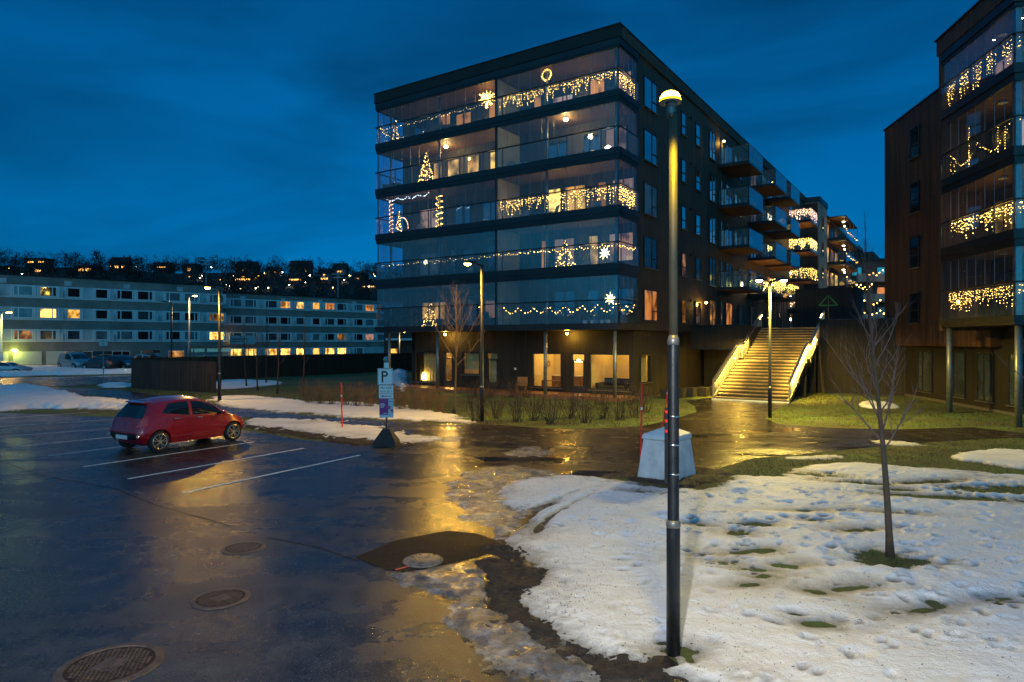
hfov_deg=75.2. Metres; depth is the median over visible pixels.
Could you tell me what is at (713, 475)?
soil
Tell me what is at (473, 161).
window
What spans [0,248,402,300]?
hillside woods
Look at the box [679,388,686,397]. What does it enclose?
planter
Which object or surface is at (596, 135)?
window
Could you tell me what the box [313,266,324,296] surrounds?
bare tree
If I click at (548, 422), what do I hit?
shrub
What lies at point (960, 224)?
light curtain
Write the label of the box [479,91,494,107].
light burst
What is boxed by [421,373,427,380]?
lantern
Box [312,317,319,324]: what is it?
window
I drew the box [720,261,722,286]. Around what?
window
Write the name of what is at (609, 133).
window
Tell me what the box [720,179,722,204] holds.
window
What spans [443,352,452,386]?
door
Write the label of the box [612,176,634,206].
window
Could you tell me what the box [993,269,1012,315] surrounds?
window
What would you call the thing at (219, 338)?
street lamp
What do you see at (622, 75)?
light curtain
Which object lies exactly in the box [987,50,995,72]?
light curtain
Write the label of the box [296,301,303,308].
window
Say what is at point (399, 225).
christmas tree
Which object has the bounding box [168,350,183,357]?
window
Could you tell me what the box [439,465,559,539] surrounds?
ice
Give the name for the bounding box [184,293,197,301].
window
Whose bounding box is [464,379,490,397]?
shrub
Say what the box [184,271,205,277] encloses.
house
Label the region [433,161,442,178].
window
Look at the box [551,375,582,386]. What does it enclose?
kitchen counter
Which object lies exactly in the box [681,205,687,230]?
window
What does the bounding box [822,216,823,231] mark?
window
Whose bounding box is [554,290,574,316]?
window
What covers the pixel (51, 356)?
garage door
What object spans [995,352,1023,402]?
bare tree
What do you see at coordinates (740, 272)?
window
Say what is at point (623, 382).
sofa
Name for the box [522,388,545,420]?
shrub
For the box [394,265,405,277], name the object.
potted plant
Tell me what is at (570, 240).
window
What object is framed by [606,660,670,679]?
soil
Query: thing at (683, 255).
window
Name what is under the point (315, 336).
window
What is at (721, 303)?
window
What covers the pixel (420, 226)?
balcony chair
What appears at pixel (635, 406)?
shrub
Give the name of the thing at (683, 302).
window
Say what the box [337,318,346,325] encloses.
window
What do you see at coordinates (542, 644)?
gravel
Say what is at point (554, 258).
potted plant
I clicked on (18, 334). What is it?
window
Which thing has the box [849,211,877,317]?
bare tree
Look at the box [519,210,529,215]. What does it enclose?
balcony chair
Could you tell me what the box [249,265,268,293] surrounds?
bare tree
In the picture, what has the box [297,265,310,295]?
bare tree
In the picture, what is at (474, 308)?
window
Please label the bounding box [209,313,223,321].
window
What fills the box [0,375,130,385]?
road
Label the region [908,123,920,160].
window
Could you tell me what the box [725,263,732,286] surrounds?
window
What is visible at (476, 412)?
shrub
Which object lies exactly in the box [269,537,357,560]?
asphalt seam
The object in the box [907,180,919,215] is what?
window
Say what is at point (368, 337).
window
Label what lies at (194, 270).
house
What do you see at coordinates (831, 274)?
window
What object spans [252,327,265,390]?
bare tree
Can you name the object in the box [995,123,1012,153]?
window
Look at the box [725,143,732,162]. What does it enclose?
window
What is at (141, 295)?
window
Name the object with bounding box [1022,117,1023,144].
window
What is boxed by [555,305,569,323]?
potted plant
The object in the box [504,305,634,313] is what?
light garland
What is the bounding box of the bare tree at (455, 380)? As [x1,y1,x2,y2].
[427,272,484,413]
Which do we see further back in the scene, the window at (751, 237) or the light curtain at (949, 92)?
the window at (751, 237)
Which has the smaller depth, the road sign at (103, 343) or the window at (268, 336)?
the road sign at (103, 343)
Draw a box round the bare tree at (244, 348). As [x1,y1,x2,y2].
[240,320,256,385]
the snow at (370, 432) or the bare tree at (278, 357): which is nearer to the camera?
the snow at (370, 432)
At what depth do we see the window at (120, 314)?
93.49 m
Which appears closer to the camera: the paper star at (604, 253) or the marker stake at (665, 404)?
the marker stake at (665, 404)
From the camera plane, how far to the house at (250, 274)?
374.21 m
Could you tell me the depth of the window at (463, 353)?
42.54 m
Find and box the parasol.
[467,292,494,324]
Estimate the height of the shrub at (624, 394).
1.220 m
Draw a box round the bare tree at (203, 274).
[192,261,211,284]
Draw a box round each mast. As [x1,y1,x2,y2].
[200,260,212,284]
[333,273,342,297]
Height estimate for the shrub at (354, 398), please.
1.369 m
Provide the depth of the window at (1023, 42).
26.31 m
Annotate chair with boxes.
[414,224,424,229]
[442,267,453,274]
[484,263,494,271]
[484,312,491,324]
[516,377,527,391]
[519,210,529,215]
[548,205,559,212]
[588,201,601,207]
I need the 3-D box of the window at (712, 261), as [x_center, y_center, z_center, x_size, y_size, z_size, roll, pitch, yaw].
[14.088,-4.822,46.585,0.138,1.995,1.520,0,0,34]
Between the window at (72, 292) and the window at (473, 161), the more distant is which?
the window at (72, 292)
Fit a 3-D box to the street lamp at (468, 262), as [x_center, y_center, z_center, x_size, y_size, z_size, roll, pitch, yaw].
[-1.472,-0.006,25.663,0.815,6.211,0.300,0,0,-14]
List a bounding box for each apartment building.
[373,22,817,401]
[805,196,862,288]
[852,258,884,318]
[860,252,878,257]
[883,0,1023,427]
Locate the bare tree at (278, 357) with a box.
[272,314,287,393]
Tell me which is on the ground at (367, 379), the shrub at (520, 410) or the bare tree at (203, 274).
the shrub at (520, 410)
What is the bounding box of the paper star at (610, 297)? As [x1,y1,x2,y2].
[605,288,614,304]
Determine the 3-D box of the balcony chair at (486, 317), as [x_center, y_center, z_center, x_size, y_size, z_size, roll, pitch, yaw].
[-1.548,-1.310,39.679,0.620,0.900,0.670,0,0,-18]
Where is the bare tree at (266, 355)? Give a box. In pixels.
[260,305,272,382]
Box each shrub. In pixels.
[299,379,319,402]
[313,379,330,403]
[322,380,342,403]
[334,380,356,404]
[344,381,370,405]
[357,382,378,406]
[393,383,411,408]
[400,379,426,409]
[416,383,436,410]
[428,385,449,412]
[463,385,492,421]
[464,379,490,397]
[478,391,507,418]
[484,378,501,397]
[502,378,517,397]
[503,387,526,422]
[514,378,534,397]
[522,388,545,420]
[534,392,565,424]
[554,387,588,418]
[572,384,602,423]
[587,383,618,404]
[590,389,616,419]
[602,391,632,420]
[611,381,640,404]
[627,388,645,417]
[633,381,657,412]
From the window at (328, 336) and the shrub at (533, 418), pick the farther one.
the window at (328, 336)
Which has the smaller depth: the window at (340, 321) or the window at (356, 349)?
the window at (340, 321)
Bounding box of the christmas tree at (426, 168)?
[417,153,432,181]
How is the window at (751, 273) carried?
in the apartment building at (736, 190)
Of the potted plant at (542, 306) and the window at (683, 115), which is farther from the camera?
the window at (683, 115)
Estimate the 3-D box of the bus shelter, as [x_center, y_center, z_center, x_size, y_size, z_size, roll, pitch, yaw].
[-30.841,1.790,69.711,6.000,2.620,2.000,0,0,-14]
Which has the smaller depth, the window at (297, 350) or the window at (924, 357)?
the window at (924, 357)
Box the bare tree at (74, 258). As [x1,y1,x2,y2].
[63,251,84,277]
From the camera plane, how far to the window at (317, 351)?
120.39 m
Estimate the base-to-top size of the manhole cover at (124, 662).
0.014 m
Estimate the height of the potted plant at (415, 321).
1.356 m
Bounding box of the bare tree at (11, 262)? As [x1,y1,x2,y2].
[4,257,20,273]
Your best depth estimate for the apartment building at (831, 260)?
78.48 m
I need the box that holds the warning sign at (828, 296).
[819,295,837,318]
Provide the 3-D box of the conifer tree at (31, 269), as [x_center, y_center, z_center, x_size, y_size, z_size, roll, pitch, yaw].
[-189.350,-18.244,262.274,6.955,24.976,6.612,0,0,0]
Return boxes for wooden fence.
[131,352,411,379]
[131,360,217,392]
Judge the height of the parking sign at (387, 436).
2.460 m
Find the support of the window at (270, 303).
in the apartment block at (335, 325)
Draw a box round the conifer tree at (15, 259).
[13,256,18,273]
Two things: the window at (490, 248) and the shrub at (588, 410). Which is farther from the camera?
the window at (490, 248)
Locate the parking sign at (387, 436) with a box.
[373,363,399,446]
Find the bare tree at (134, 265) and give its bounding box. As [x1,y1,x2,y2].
[124,256,145,280]
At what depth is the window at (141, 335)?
95.26 m
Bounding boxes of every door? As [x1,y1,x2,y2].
[3,352,7,360]
[13,351,41,364]
[46,351,72,364]
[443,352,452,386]
[486,352,497,388]
[571,353,584,392]
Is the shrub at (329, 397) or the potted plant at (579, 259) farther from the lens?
the potted plant at (579, 259)
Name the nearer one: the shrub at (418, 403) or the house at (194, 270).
the shrub at (418, 403)
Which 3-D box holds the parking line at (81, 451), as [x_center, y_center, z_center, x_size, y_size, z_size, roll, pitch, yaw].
[-11.165,3.090,19.809,0.100,0.001,4.682,0,0,34]
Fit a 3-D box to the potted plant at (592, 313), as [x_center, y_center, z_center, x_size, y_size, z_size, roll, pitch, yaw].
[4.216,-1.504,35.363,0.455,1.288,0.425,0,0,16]
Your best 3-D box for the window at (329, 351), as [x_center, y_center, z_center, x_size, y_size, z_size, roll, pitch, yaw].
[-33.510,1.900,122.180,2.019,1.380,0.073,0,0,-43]
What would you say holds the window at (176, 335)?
in the apartment block at (48, 320)
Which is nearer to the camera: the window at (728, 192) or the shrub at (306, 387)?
the shrub at (306, 387)
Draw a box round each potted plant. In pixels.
[380,263,394,278]
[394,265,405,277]
[410,307,424,325]
[443,306,454,325]
[519,254,532,268]
[539,303,549,323]
[548,250,562,266]
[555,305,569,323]
[572,246,584,264]
[581,310,588,322]
[591,301,595,322]
[596,306,605,322]
[604,309,611,322]
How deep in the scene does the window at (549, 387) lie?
39.25 m
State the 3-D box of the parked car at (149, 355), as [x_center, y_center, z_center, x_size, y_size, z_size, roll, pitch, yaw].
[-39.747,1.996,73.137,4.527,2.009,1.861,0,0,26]
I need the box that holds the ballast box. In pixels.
[638,427,695,479]
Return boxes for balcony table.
[531,208,545,213]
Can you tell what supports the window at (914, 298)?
in the apartment building at (932, 260)
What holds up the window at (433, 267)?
in the apartment building at (736, 190)
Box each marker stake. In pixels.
[340,383,342,426]
[640,383,642,456]
[662,388,667,423]
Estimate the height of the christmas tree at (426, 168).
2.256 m
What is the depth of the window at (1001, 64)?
27.56 m
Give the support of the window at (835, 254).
in the apartment building at (831, 260)
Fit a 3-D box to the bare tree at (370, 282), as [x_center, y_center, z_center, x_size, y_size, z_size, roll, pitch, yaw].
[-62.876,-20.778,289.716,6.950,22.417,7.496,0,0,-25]
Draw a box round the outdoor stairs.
[712,311,824,402]
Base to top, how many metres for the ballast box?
1.135 m
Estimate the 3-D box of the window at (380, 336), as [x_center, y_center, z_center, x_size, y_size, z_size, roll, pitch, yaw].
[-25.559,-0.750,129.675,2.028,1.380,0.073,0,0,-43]
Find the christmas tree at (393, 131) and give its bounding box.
[392,118,397,139]
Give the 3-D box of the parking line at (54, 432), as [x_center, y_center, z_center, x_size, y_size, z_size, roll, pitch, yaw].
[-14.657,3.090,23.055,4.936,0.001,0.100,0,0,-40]
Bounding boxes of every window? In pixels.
[13,285,32,295]
[13,307,32,317]
[13,329,32,339]
[39,286,56,296]
[39,308,56,318]
[39,330,56,339]
[67,287,80,297]
[67,309,80,318]
[67,330,80,339]
[82,351,100,358]
[95,289,107,298]
[95,309,107,319]
[95,330,107,339]
[112,351,129,355]
[116,290,132,299]
[116,310,132,319]
[116,330,132,339]
[137,290,152,300]
[137,311,152,320]
[137,331,152,339]
[165,292,180,301]
[165,311,180,320]
[165,331,180,339]
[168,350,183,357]
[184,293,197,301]
[184,312,197,320]
[184,331,197,339]
[209,294,223,302]
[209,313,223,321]
[209,331,223,339]
[230,298,241,306]
[230,315,241,323]
[230,332,241,334]
[230,348,241,355]
[244,299,256,307]
[244,316,256,323]
[244,332,256,340]
[247,348,256,354]
[265,300,276,307]
[265,316,276,324]
[265,333,276,340]
[265,348,276,355]
[280,301,290,308]
[280,317,290,324]
[280,333,290,340]
[280,348,290,354]
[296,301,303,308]
[296,317,303,324]
[296,333,303,340]
[296,348,303,354]
[312,302,319,309]
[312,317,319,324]
[312,333,319,340]
[312,348,319,353]
[325,303,334,309]
[325,318,334,325]
[325,333,334,340]
[325,348,334,354]
[337,303,346,310]
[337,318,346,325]
[337,333,346,340]
[337,347,346,353]
[354,304,362,310]
[354,319,362,325]
[354,333,362,340]
[354,347,362,352]
[365,304,373,311]
[365,319,373,325]
[365,333,373,340]
[376,319,383,325]
[376,334,383,340]
[391,348,397,352]
[414,117,427,134]
[416,351,439,382]
[419,206,442,227]
[419,252,437,275]
[422,301,445,319]
[424,163,430,180]
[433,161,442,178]
[441,112,450,123]
[447,158,459,176]
[449,249,455,273]
[454,202,470,224]
[455,110,471,124]
[462,248,474,272]
[462,352,479,375]
[467,154,479,172]
[467,295,476,324]
[483,200,494,220]
[485,294,494,318]
[487,245,494,269]
[488,102,494,117]
[490,151,494,168]
[530,353,561,388]
[533,92,541,107]
[540,240,545,267]
[548,140,567,158]
[548,187,561,211]
[552,93,573,102]
[554,237,574,265]
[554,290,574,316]
[564,184,585,210]
[583,130,600,151]
[587,289,598,322]
[588,235,598,263]
[589,353,629,391]
[591,76,605,93]
[597,180,606,205]
[605,125,626,149]
[608,231,633,262]
[608,288,633,315]
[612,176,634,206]
[613,70,631,95]
[640,354,652,383]
[643,73,658,116]
[643,127,658,167]
[643,181,658,218]
[643,235,658,270]
[643,289,657,321]
[681,110,687,137]
[681,158,686,183]
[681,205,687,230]
[681,252,686,277]
[681,300,687,323]
[695,122,701,148]
[695,167,701,192]
[695,212,701,236]
[695,257,701,280]
[695,302,701,324]
[709,129,716,162]
[709,172,716,203]
[709,214,716,245]
[709,257,715,286]
[709,300,715,324]
[720,139,722,163]
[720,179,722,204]
[720,220,722,245]
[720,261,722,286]
[720,301,722,324]
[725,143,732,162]
[725,183,732,203]
[725,223,732,245]
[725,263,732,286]
[725,302,732,324]
[739,154,742,181]
[739,192,742,218]
[739,229,742,255]
[739,267,742,285]
[739,304,742,323]
[750,175,756,185]
[750,200,756,221]
[750,235,756,257]
[750,271,756,293]
[751,306,756,325]
[767,211,772,219]
[767,244,772,256]
[767,276,772,292]
[768,309,772,327]
[789,206,794,218]
[789,226,794,247]
[789,256,794,275]
[789,284,794,303]
[789,313,794,327]
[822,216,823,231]
[827,223,828,239]
[827,247,828,262]
[827,270,828,286]
[830,226,833,237]
[830,249,833,261]
[830,272,833,285]
[834,252,837,261]
[834,274,837,285]
[852,267,861,275]
[877,267,884,272]
[877,287,884,293]
[877,307,884,313]
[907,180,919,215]
[907,236,920,269]
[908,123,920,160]
[909,292,920,323]
[917,350,933,393]
[945,351,966,398]
[974,352,994,403]
[993,196,1012,233]
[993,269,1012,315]
[995,50,1012,74]
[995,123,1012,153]
[1005,353,1023,408]
[1022,42,1023,61]
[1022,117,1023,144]
[1022,192,1023,227]
[1022,267,1023,314]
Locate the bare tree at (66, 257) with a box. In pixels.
[57,253,74,276]
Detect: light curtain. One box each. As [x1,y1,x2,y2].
[499,70,634,106]
[500,185,634,214]
[750,279,785,293]
[771,284,798,290]
[789,208,808,218]
[789,238,809,248]
[947,82,953,105]
[949,284,1023,310]
[951,200,1023,237]
[959,73,967,93]
[973,61,981,83]
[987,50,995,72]
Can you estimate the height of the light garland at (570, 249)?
0.212 m
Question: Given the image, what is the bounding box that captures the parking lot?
[0,413,688,681]
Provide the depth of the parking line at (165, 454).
17.93 m
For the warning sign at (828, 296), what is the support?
on the courtyard deck
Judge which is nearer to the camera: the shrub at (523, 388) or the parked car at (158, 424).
the parked car at (158, 424)
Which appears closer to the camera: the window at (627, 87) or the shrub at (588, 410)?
the shrub at (588, 410)
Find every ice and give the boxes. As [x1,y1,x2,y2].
[390,561,600,681]
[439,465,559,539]
[440,435,463,441]
[503,446,552,456]
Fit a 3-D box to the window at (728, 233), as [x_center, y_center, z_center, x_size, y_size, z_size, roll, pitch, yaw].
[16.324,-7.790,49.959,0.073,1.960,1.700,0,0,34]
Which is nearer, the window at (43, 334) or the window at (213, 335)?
the window at (43, 334)
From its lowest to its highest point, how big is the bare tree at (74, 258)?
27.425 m
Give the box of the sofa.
[595,378,628,389]
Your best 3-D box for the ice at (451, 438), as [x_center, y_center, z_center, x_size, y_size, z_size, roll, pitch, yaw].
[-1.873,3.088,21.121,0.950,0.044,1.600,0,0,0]
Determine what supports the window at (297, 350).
in the apartment block at (335, 325)
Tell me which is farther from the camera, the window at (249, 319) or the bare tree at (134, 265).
the bare tree at (134, 265)
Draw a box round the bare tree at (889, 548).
[822,230,923,557]
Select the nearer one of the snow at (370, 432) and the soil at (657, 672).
the soil at (657, 672)
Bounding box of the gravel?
[1,430,642,679]
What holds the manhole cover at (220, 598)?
on the parking lot
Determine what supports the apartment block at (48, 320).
on the ground at (367, 379)
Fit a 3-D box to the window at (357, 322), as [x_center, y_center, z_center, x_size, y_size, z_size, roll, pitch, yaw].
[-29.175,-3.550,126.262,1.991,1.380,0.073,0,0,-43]
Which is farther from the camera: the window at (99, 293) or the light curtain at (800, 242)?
the window at (99, 293)
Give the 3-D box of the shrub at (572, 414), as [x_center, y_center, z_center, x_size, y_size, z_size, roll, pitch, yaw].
[2.464,2.425,26.651,1.230,1.361,1.352,0,0,-43]
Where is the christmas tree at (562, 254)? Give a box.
[556,242,573,265]
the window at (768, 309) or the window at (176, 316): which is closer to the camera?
the window at (768, 309)
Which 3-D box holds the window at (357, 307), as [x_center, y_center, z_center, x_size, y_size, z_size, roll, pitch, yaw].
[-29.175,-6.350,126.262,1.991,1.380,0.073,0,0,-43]
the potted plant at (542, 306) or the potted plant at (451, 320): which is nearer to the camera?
the potted plant at (542, 306)
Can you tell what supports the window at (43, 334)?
in the apartment block at (48, 320)
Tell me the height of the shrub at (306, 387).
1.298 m
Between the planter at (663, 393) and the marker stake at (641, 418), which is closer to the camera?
the marker stake at (641, 418)
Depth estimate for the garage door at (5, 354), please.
84.29 m
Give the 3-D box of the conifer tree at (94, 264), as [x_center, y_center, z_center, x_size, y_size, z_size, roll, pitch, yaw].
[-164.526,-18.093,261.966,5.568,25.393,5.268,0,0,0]
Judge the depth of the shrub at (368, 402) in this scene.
30.91 m
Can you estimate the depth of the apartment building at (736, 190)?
39.65 m
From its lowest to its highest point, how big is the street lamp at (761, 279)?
5.662 m
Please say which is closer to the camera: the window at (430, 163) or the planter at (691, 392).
the planter at (691, 392)
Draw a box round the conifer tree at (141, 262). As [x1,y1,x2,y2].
[139,258,145,280]
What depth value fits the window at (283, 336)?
116.37 m
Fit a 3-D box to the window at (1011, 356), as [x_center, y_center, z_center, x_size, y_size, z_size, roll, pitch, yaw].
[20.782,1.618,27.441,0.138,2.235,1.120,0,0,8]
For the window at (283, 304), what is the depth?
116.37 m
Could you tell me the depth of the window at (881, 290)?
99.68 m
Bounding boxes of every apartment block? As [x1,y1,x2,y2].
[0,273,225,364]
[223,292,402,355]
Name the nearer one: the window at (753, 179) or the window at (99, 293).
the window at (753, 179)
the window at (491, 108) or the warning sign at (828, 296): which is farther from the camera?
the warning sign at (828, 296)
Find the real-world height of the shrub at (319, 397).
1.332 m
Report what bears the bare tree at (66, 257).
on the hill
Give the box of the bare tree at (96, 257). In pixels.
[85,250,106,278]
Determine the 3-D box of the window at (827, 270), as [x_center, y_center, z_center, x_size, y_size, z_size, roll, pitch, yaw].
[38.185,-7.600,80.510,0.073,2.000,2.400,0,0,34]
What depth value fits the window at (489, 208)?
41.29 m
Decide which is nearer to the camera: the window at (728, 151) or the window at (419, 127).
the window at (419, 127)
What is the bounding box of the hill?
[2,266,402,300]
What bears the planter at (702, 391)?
on the ground at (367, 379)
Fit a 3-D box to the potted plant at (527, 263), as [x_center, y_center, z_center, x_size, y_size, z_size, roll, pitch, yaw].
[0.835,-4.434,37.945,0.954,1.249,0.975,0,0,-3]
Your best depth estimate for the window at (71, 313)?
89.33 m
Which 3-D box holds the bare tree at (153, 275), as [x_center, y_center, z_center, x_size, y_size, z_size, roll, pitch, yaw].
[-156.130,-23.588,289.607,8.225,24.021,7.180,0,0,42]
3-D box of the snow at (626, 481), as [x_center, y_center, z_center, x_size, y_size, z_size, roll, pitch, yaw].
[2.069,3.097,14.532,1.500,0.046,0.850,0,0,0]
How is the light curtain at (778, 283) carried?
attached to the apartment building at (736, 190)
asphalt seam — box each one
[1,461,231,526]
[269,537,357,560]
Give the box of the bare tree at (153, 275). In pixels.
[146,260,162,281]
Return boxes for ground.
[0,371,1023,487]
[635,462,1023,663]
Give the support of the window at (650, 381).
in the apartment building at (736, 190)
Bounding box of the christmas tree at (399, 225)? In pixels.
[396,211,402,231]
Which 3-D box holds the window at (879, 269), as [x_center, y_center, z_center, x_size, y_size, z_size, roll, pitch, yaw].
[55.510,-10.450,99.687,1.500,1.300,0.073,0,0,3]
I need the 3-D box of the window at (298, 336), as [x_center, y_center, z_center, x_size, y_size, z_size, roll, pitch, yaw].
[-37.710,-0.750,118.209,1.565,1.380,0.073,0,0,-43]
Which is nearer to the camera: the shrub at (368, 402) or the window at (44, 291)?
the shrub at (368, 402)
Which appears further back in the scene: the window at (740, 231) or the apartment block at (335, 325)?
the apartment block at (335, 325)
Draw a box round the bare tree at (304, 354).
[298,311,318,395]
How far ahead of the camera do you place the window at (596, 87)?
37.10 m
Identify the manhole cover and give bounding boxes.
[52,643,164,681]
[190,588,250,609]
[220,541,264,554]
[403,553,442,567]
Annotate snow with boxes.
[0,365,130,376]
[0,383,128,411]
[96,382,130,387]
[205,395,476,423]
[216,379,281,389]
[245,418,441,443]
[301,429,372,439]
[393,369,408,391]
[495,462,1023,681]
[611,479,639,483]
[785,455,843,459]
[859,401,898,408]
[873,440,927,445]
[950,448,1023,469]
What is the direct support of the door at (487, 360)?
in the apartment building at (736, 190)
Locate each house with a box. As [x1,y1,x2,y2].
[25,258,53,268]
[29,267,56,273]
[73,266,102,273]
[108,256,132,274]
[154,261,174,273]
[182,262,202,273]
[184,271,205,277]
[213,273,231,281]
[235,260,258,271]
[235,270,255,280]
[266,265,281,273]
[287,273,306,281]
[288,259,313,275]
[318,267,335,280]
[332,261,348,278]
[351,271,367,280]
[382,308,411,352]
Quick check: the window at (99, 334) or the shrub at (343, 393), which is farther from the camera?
the window at (99, 334)
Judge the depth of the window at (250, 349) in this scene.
112.27 m
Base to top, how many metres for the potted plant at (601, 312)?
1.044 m
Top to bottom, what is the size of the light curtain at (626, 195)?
1.106 m
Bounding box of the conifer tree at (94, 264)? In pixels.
[92,263,97,278]
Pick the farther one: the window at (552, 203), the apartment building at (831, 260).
the apartment building at (831, 260)
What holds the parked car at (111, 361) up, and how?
on the snow at (40, 370)
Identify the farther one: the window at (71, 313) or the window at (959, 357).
the window at (71, 313)
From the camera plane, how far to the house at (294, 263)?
422.04 m
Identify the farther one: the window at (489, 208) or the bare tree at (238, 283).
the bare tree at (238, 283)
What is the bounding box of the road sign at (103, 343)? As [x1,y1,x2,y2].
[99,340,107,382]
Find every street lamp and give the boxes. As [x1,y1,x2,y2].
[0,311,11,360]
[162,301,171,356]
[188,294,198,355]
[204,285,220,400]
[463,260,483,420]
[659,90,680,657]
[754,277,787,417]
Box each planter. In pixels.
[659,388,667,398]
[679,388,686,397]
[685,387,696,397]
[696,387,709,396]
[709,386,718,395]
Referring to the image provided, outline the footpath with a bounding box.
[52,387,1023,478]
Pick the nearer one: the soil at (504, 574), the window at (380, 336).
the soil at (504, 574)
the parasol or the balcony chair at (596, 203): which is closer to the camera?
the balcony chair at (596, 203)
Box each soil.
[243,424,417,445]
[472,543,663,677]
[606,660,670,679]
[627,469,734,487]
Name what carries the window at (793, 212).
in the apartment building at (736, 190)
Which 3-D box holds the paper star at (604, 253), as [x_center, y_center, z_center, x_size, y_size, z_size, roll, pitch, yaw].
[4.898,-4.763,35.168,0.590,0.946,0.216,0,0,34]
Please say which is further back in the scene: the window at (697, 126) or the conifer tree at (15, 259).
the conifer tree at (15, 259)
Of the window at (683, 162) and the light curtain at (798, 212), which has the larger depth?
the light curtain at (798, 212)
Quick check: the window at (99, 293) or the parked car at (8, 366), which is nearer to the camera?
the parked car at (8, 366)
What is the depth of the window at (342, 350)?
123.97 m
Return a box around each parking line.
[0,428,109,436]
[15,437,108,446]
[48,446,121,455]
[82,442,250,466]
[127,448,303,478]
[181,455,359,492]
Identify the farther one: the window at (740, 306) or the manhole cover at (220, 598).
the window at (740, 306)
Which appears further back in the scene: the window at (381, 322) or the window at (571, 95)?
the window at (381, 322)
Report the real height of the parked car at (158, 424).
1.602 m
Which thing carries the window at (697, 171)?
in the apartment building at (736, 190)
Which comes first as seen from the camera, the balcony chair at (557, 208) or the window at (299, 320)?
the balcony chair at (557, 208)
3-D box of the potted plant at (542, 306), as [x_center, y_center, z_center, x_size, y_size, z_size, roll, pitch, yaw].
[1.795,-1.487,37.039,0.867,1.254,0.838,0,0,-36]
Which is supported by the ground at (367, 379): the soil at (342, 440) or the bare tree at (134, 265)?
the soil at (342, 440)
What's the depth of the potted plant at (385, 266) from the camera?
43.98 m
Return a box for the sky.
[0,0,977,277]
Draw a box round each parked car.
[0,361,32,370]
[57,352,88,367]
[82,351,119,368]
[108,394,243,451]
[113,355,133,367]
[134,350,160,357]
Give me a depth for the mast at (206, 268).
230.01 m
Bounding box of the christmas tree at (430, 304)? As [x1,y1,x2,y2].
[423,299,435,325]
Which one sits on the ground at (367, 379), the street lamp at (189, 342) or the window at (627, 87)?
the street lamp at (189, 342)
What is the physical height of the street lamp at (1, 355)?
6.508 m
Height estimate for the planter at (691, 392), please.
0.520 m
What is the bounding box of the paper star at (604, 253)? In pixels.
[600,247,609,257]
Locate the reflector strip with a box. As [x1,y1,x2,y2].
[664,408,667,482]
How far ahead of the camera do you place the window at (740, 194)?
52.68 m
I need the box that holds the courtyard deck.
[690,287,905,395]
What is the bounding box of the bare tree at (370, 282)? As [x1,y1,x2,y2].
[360,269,374,298]
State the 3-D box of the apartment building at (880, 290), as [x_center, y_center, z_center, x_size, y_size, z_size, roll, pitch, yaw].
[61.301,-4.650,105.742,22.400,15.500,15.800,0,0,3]
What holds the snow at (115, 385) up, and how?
on the ground at (367, 379)
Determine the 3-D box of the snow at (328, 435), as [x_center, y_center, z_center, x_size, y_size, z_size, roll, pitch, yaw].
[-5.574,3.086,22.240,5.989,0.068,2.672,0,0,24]
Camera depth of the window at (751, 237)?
55.77 m
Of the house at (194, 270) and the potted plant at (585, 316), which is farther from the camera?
the house at (194, 270)
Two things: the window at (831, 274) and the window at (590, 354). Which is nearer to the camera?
the window at (590, 354)
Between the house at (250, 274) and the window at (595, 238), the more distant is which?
the house at (250, 274)
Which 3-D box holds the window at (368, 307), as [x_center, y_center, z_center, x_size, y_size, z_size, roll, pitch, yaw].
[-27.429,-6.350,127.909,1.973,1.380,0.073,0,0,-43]
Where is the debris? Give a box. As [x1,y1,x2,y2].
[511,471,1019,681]
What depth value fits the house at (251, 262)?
419.09 m
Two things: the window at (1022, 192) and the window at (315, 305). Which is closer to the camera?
the window at (1022, 192)
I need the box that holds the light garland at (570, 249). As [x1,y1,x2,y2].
[498,244,633,255]
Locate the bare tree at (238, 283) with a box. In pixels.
[226,260,249,292]
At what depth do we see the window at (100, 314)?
91.57 m
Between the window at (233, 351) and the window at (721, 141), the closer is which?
the window at (721, 141)
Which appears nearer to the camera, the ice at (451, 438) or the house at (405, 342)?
the ice at (451, 438)
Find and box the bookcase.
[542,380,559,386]
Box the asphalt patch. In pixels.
[356,530,504,570]
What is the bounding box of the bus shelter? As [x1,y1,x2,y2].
[185,345,249,356]
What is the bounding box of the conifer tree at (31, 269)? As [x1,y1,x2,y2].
[29,263,34,274]
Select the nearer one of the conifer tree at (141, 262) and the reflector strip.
the reflector strip
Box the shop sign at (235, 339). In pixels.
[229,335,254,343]
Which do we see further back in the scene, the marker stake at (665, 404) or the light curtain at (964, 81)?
the light curtain at (964, 81)
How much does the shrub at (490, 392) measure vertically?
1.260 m
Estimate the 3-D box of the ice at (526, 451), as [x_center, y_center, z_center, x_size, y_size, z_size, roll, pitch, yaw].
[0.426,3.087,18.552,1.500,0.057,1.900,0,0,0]
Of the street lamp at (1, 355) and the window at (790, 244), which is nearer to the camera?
the window at (790, 244)
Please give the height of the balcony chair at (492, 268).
0.900 m
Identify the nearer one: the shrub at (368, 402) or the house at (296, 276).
the shrub at (368, 402)
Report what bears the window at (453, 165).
in the apartment building at (736, 190)

